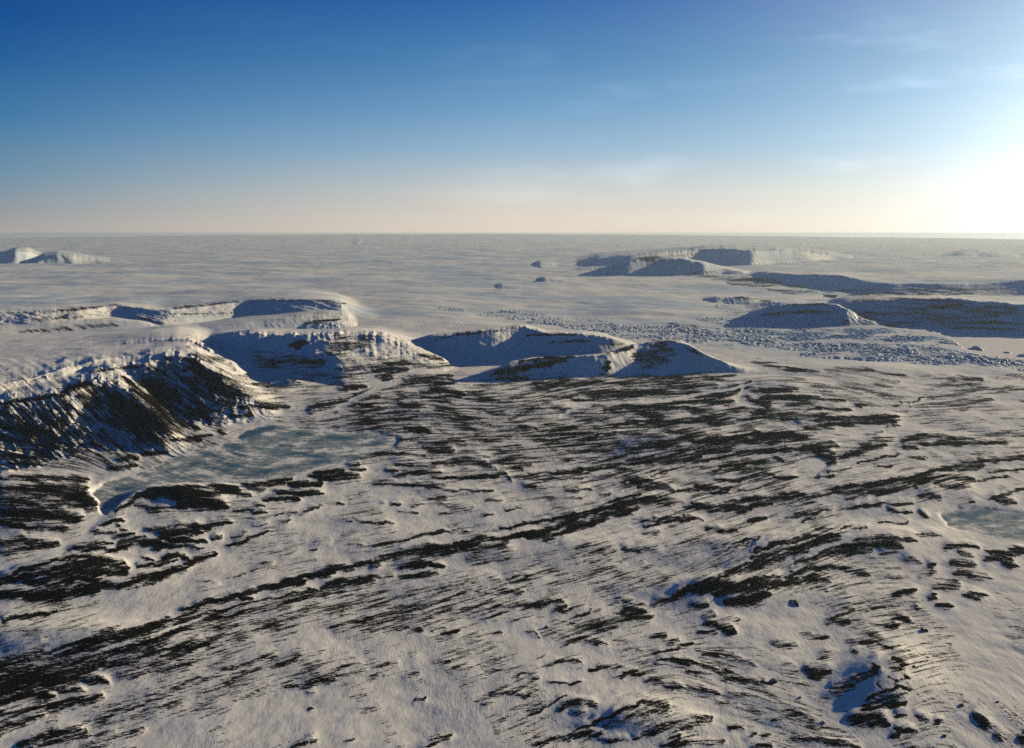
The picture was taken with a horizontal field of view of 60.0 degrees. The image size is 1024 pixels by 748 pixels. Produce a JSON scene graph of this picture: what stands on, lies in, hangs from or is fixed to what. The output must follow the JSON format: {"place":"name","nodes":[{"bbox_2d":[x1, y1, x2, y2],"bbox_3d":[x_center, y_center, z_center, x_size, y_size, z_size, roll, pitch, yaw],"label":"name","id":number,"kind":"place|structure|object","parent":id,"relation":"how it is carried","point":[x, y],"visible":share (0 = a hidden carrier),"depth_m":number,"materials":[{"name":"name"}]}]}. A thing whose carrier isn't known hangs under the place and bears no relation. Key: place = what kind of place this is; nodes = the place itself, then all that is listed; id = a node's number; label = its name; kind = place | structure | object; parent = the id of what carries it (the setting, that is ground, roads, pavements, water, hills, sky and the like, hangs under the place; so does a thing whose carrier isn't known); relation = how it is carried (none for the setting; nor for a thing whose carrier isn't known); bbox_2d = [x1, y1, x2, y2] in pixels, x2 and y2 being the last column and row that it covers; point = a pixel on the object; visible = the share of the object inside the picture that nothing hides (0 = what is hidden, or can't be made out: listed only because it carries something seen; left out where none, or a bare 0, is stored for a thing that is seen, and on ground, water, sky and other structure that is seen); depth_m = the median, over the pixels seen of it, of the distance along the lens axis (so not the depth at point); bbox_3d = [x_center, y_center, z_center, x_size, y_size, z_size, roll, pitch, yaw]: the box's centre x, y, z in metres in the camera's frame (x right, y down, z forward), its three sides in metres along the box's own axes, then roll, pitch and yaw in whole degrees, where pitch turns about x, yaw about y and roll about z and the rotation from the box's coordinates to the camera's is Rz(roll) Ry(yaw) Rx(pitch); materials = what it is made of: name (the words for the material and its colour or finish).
{"place":"outdoors","nodes":[
{"label":"outdoors","id":0,"kind":"place"},
{"bbox_2d":[0,316,157,335],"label":"snow plateau","id":1,"kind":"structure","parent":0,"point":[78,325],"depth_m":111.23,"materials":[{"name":"white snow"}]},
{"bbox_2d":[0,328,158,385],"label":"snow plateau","id":2,"kind":"structure","parent":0,"point":[27,358],"depth_m":76.69,"materials":[{"name":"snow"},{"name":"rock"}]},
{"bbox_2d":[0,359,169,454],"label":"mountain","id":3,"kind":"structure","parent":0,"point":[82,400],"depth_m":53.63,"materials":[{"name":"brown stone"}]},
{"bbox_2d":[0,290,357,323],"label":"escarpment","id":4,"kind":"structure","parent":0,"point":[159,309],"depth_m":130.76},
{"bbox_2d":[109,340,261,407],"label":"mountain","id":5,"kind":"structure","parent":0,"point":[174,371],"depth_m":64.03,"materials":[{"name":"white snow"}]},
{"bbox_2d":[128,326,246,377],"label":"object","id":6,"kind":"structure","parent":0,"point":[202,339],"depth_m":86.16,"materials":[{"name":"snow"},{"name":"rock"}]},
{"bbox_2d":[91,425,400,514],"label":"frozen lake","id":7,"kind":"structure","parent":0,"point":[267,451],"depth_m":47.83,"materials":[{"name":"ice"},{"name":"snow"}]},
{"bbox_2d":[214,309,352,328],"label":"snow ridge","id":8,"kind":"structure","parent":0,"point":[280,320],"depth_m":119.30,"materials":[{"name":"white snow"}]},
{"bbox_2d":[211,327,441,371],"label":"mountain","id":9,"kind":"structure","parent":0,"point":[351,349],"depth_m":78.53,"materials":[{"name":"white snow"}]},
{"bbox_2d":[299,319,354,328],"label":"snow knoll","id":10,"kind":"structure","parent":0,"point":[333,323],"depth_m":111.61,"materials":[{"name":"white snow"}]},
{"bbox_2d":[0,325,1023,747],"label":"terrain","id":11,"kind":"structure","parent":0,"point":[656,549],"depth_m":31.76,"materials":[{"name":"white snow"}]},
{"bbox_2d":[790,600,798,605],"bbox_3d":[9.260,7.511,29.107,0.452,0.179,0.411,6,11,35],"label":"rock outcrop","id":12,"kind":"object","parent":11,"relation":"on","point":[795,602],"visible":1,"depth_m":29.01,"materials":[{"name":"grey stone"}]},
{"bbox_2d":[0,234,1023,373],"bbox_3d":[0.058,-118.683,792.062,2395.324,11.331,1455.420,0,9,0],"label":"ice sheet","id":13,"kind":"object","parent":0,"point":[406,285],"visible":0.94,"depth_m":270.12,"materials":[{"name":"white snow"}]},
{"bbox_2d":[0,248,42,262],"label":"nunatak","id":14,"kind":"structure","parent":13,"relation":"on","point":[20,255],"depth_m":368.87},
{"bbox_2d":[37,251,95,261],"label":"nunatak","id":15,"kind":"structure","parent":13,"relation":"on","point":[62,256],"depth_m":362.88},
{"bbox_2d":[496,283,528,288],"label":"nunatak","id":16,"kind":"structure","parent":13,"relation":"on","point":[507,286],"depth_m":200.49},
{"bbox_2d":[537,261,553,266],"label":"nunatak","id":17,"kind":"structure","parent":13,"relation":"on","point":[545,263],"depth_m":325.04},
{"bbox_2d":[539,276,576,281],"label":"nunatak","id":18,"kind":"structure","parent":13,"relation":"on","point":[546,279],"depth_m":226.86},
{"bbox_2d":[949,249,1012,256],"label":"nunatak","id":19,"kind":"structure","parent":13,"relation":"on","point":[979,252],"depth_m":460.83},
{"bbox_2d":[0,0,1023,238],"label":"sky","id":20,"kind":"structure","parent":0,"point":[806,118],"materials":[{"name":"blue"}]},
{"bbox_2d":[416,324,634,356],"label":"mountain","id":21,"kind":"structure","parent":0,"point":[516,339],"depth_m":85.59,"materials":[{"name":"white snow"}]},
{"bbox_2d":[491,340,730,376],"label":"mountain","id":22,"kind":"structure","parent":0,"point":[661,353],"depth_m":77.45,"materials":[{"name":"white snow"}]},
{"bbox_2d":[604,257,736,275],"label":"mountain","id":23,"kind":"structure","parent":0,"point":[648,265],"depth_m":262.80,"materials":[{"name":"white snow"}]},
{"bbox_2d":[590,245,839,264],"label":"mountain","id":24,"kind":"structure","parent":0,"point":[727,254],"depth_m":345.89,"materials":[{"name":"white snow"}]},
{"bbox_2d":[437,306,1023,371],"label":"glacier","id":25,"kind":"object","parent":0,"point":[693,318],"visible":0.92,"depth_m":105.69,"materials":[{"name":"ice"},{"name":"snow"}]},
{"bbox_2d":[439,304,1023,371],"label":"glacier seracs","id":26,"kind":"object","parent":25,"relation":"on","point":[740,336],"visible":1,"depth_m":102.91,"materials":[{"name":"white ice"}]},
{"bbox_2d":[706,296,761,303],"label":"rock ridge","id":27,"kind":"object","parent":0,"point":[737,299],"visible":1,"depth_m":157.04,"materials":[{"name":"white snow"}]},
{"bbox_2d":[754,420,798,429],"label":"frozen lake","id":28,"kind":"structure","parent":0,"point":[782,425],"depth_m":55.99,"materials":[{"name":"white ice"}]},
{"bbox_2d":[751,300,809,307],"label":"rock ridge","id":29,"kind":"object","parent":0,"point":[765,303],"visible":0.81,"depth_m":149.08,"materials":[{"name":"white snow"}]},
{"bbox_2d":[756,302,865,321],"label":"mountain","id":30,"kind":"structure","parent":0,"point":[821,309],"depth_m":118.45,"materials":[{"name":"white snow"}]},
{"bbox_2d":[795,458,828,476],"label":"frozen lake","id":31,"kind":"structure","parent":0,"point":[813,467],"depth_m":46.19,"materials":[{"name":"white ice"}]},
{"bbox_2d":[755,271,1023,293],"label":"hills","id":32,"kind":"structure","parent":0,"point":[1015,285],"depth_m":190.64,"materials":[{"name":"white snow"}]},
{"bbox_2d":[833,293,1023,327],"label":"mountain","id":33,"kind":"structure","parent":0,"point":[973,308],"depth_m":121.24,"materials":[{"name":"white snow"}]},
{"bbox_2d":[892,324,1023,359],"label":"frozen fjord","id":34,"kind":"structure","parent":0,"point":[998,340],"depth_m":102.41,"materials":[{"name":"ice"},{"name":"snow"}]},
{"bbox_2d":[939,508,1023,540],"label":"frozen lake","id":35,"kind":"structure","parent":0,"point":[1000,524],"depth_m":37.38,"materials":[{"name":"white ice"}]}
]}

